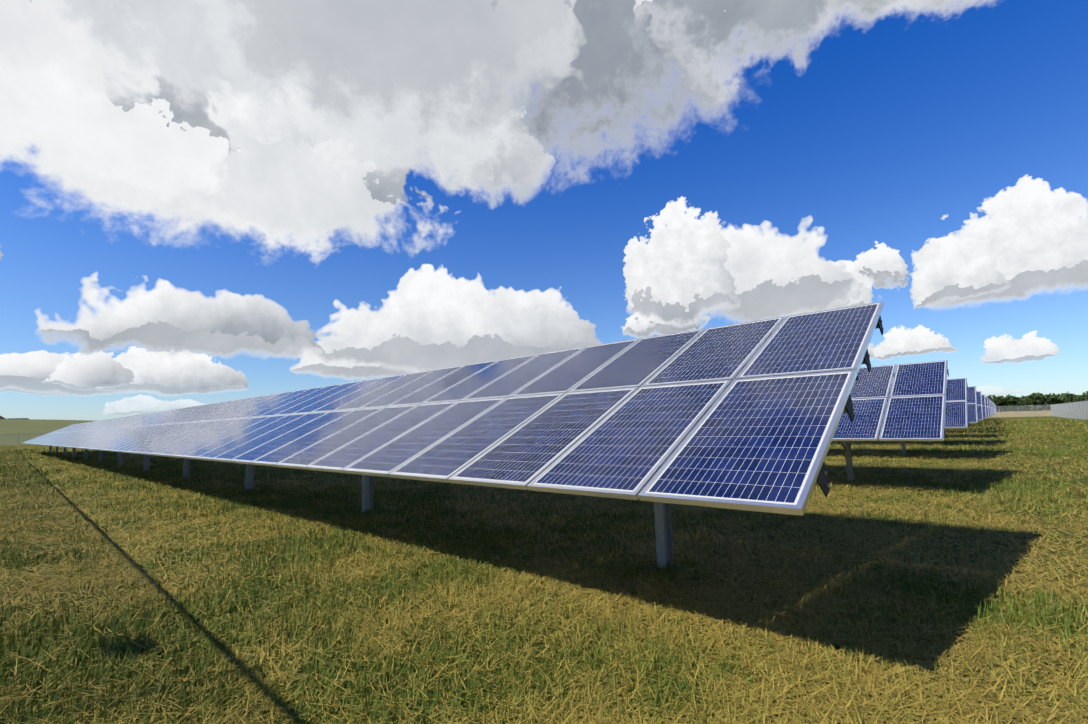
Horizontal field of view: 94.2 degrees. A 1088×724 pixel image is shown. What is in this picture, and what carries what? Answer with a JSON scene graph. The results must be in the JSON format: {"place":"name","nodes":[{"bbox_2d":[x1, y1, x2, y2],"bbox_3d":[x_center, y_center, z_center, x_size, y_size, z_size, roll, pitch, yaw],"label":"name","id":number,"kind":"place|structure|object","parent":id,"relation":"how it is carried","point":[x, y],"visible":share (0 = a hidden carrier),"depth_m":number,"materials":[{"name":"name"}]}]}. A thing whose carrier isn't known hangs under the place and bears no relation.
{"place":"outdoors","nodes":[
{"label":"outdoors","id":0,"kind":"place"},
{"bbox_2d":[0,433,47,445],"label":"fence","id":1,"kind":"object","parent":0,"point":[18,438],"depth_m":103.57,"materials":[{"name":"metal"}]},
{"bbox_2d":[0,419,92,444],"bbox_3d":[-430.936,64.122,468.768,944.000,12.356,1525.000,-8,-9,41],"label":"hill","id":2,"kind":"structure","parent":0,"point":[18,427],"depth_m":198.18,"materials":[{"name":"green plant"}]},
{"bbox_2d":[0,416,27,418],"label":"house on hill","id":3,"kind":"structure","parent":2,"relation":"on","point":[1,417],"depth_m":322.84,"materials":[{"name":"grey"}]},
{"bbox_2d":[0,409,1087,723],"bbox_3d":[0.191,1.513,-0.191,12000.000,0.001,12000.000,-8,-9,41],"label":"ground","id":4,"kind":"structure","parent":0,"point":[890,465],"depth_m":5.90,"materials":[{"name":"green plant"}]},
{"bbox_2d":[49,316,883,573],"bbox_3d":[-23.691,4.405,27.485,70.834,2.833,3.028,-8,-9,41],"label":"racking row","id":5,"kind":"object","parent":4,"relation":"on","point":[663,532],"visible":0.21,"depth_m":5.30,"materials":[{"name":"metal"}]},
{"bbox_2d":[22,301,883,515],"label":"solar modules","id":6,"kind":"object","parent":5,"relation":"on","point":[744,416],"visible":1,"depth_m":5.33,"materials":[{"name":"glass"}]},
{"bbox_2d":[839,369,948,481],"bbox_3d":[-17.866,5.021,33.917,70.834,2.833,3.028,-8,-9,41],"label":"racking row","id":7,"kind":"object","parent":4,"relation":"on","point":[846,445],"visible":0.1,"depth_m":11.66,"materials":[{"name":"metal"}]},
{"bbox_2d":[832,360,947,440],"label":"solar modules","id":8,"kind":"object","parent":7,"relation":"on","point":[915,407],"depth_m":10.75,"materials":[{"name":"glass"}]},
{"bbox_2d":[901,384,968,456],"bbox_3d":[-12.041,5.637,40.350,70.834,2.833,3.028,-8,-9,41],"label":"racking row","id":9,"kind":"object","parent":4,"relation":"on","point":[903,445],"visible":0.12,"depth_m":18.08,"materials":[{"name":"metal"}]},
{"bbox_2d":[881,378,967,428],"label":"solar modules","id":10,"kind":"object","parent":9,"relation":"on","point":[956,416],"depth_m":16.90,"materials":[{"name":"glass"}]},
{"bbox_2d":[988,395,1004,411],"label":"tree","id":11,"kind":"object","parent":4,"relation":"on","point":[993,400],"visible":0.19,"depth_m":638.93,"materials":[{"name":"green plant"}]},
{"bbox_2d":[996,396,1006,411],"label":"tree","id":12,"kind":"object","parent":4,"relation":"on","point":[1002,402],"visible":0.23,"depth_m":643.66,"materials":[{"name":"green plant"}]},
{"bbox_2d":[1004,394,1018,411],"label":"tree","id":13,"kind":"object","parent":4,"relation":"on","point":[1010,399],"visible":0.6,"depth_m":639.64,"materials":[{"name":"green plant"}]},
{"bbox_2d":[993,405,1050,417],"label":"fence","id":14,"kind":"object","parent":4,"relation":"on","point":[1022,409],"visible":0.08,"depth_m":108.83,"materials":[{"name":"metal"}]},
{"bbox_2d":[1016,398,1035,410],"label":"tree","id":15,"kind":"object","parent":4,"relation":"on","point":[1025,403],"visible":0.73,"depth_m":601.32,"materials":[{"name":"green plant"}]},
{"bbox_2d":[1027,394,1044,410],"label":"tree","id":16,"kind":"object","parent":4,"relation":"on","point":[1037,398],"visible":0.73,"depth_m":573.81,"materials":[{"name":"green plant"}]},
{"bbox_2d":[1030,392,1050,410],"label":"tree","id":17,"kind":"object","parent":4,"relation":"on","point":[1043,404],"visible":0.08,"depth_m":598.13,"materials":[{"name":"green plant"}]},
{"bbox_2d":[1039,397,1056,409],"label":"tree","id":18,"kind":"object","parent":4,"relation":"on","point":[1048,402],"visible":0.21,"depth_m":604.79,"materials":[{"name":"green plant"}]},
{"bbox_2d":[1043,393,1067,409],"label":"tree","id":19,"kind":"object","parent":4,"relation":"on","point":[1049,396],"visible":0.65,"depth_m":602.16,"materials":[{"name":"green plant"}]},
{"bbox_2d":[1050,400,1087,419],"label":"fence","id":20,"kind":"object","parent":4,"relation":"on","point":[1075,410],"visible":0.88,"depth_m":74.40,"materials":[{"name":"metal"}]},
{"bbox_2d":[1061,392,1076,401],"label":"tree","id":21,"kind":"object","parent":4,"relation":"on","point":[1070,396],"visible":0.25,"depth_m":651.44,"materials":[{"name":"green plant"}]},
{"bbox_2d":[1073,395,1086,401],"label":"tree","id":22,"kind":"object","parent":4,"relation":"on","point":[1077,397],"visible":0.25,"depth_m":573.86,"materials":[{"name":"green plant"}]},
{"bbox_2d":[0,0,1087,420],"label":"sky","id":23,"kind":"structure","parent":0,"point":[202,202],"materials":[{"name":"blue"}]},
{"bbox_3d":[-6.215,6.253,46.782,70.834,2.833,3.028,-8,-9,41],"label":"racking row","id":24,"kind":"object","parent":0,"visible":0},
{"bbox_2d":[967,386,977,422],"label":"solar modules","id":25,"kind":"object","parent":24,"relation":"on","point":[972,406],"depth_m":23.34,"materials":[{"name":"glass"}]},
{"bbox_3d":[-0.390,6.869,53.215,70.834,2.833,3.028,-8,-9,41],"label":"racking row","id":26,"kind":"object","parent":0,"visible":0},
{"bbox_2d":[976,391,982,419],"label":"solar modules","id":27,"kind":"object","parent":26,"relation":"on","point":[979,405],"visible":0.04,"depth_m":29.80,"materials":[{"name":"glass"}]},
{"bbox_3d":[5.435,7.485,59.647,70.834,2.833,3.028,-8,-9,41],"label":"racking row","id":28,"kind":"object","parent":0,"visible":0},
{"bbox_2d":[982,395,986,418],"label":"solar modules","id":29,"kind":"object","parent":28,"relation":"on","point":[984,408],"depth_m":36.09,"materials":[{"name":"glass"}]},
{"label":"racking row","id":30,"kind":"object","parent":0,"visible":0},
{"bbox_2d":[985,397,988,416],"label":"solar modules","id":31,"kind":"object","parent":30,"relation":"on","point":[986,401],"depth_m":42.66,"materials":[{"name":"glass"}]},
{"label":"racking row","id":32,"kind":"object","parent":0,"visible":0},
{"bbox_2d":[988,399,990,415],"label":"solar modules","id":33,"kind":"object","parent":32,"relation":"on","point":[989,407],"depth_m":49.09,"materials":[{"name":"glass"}]}
]}

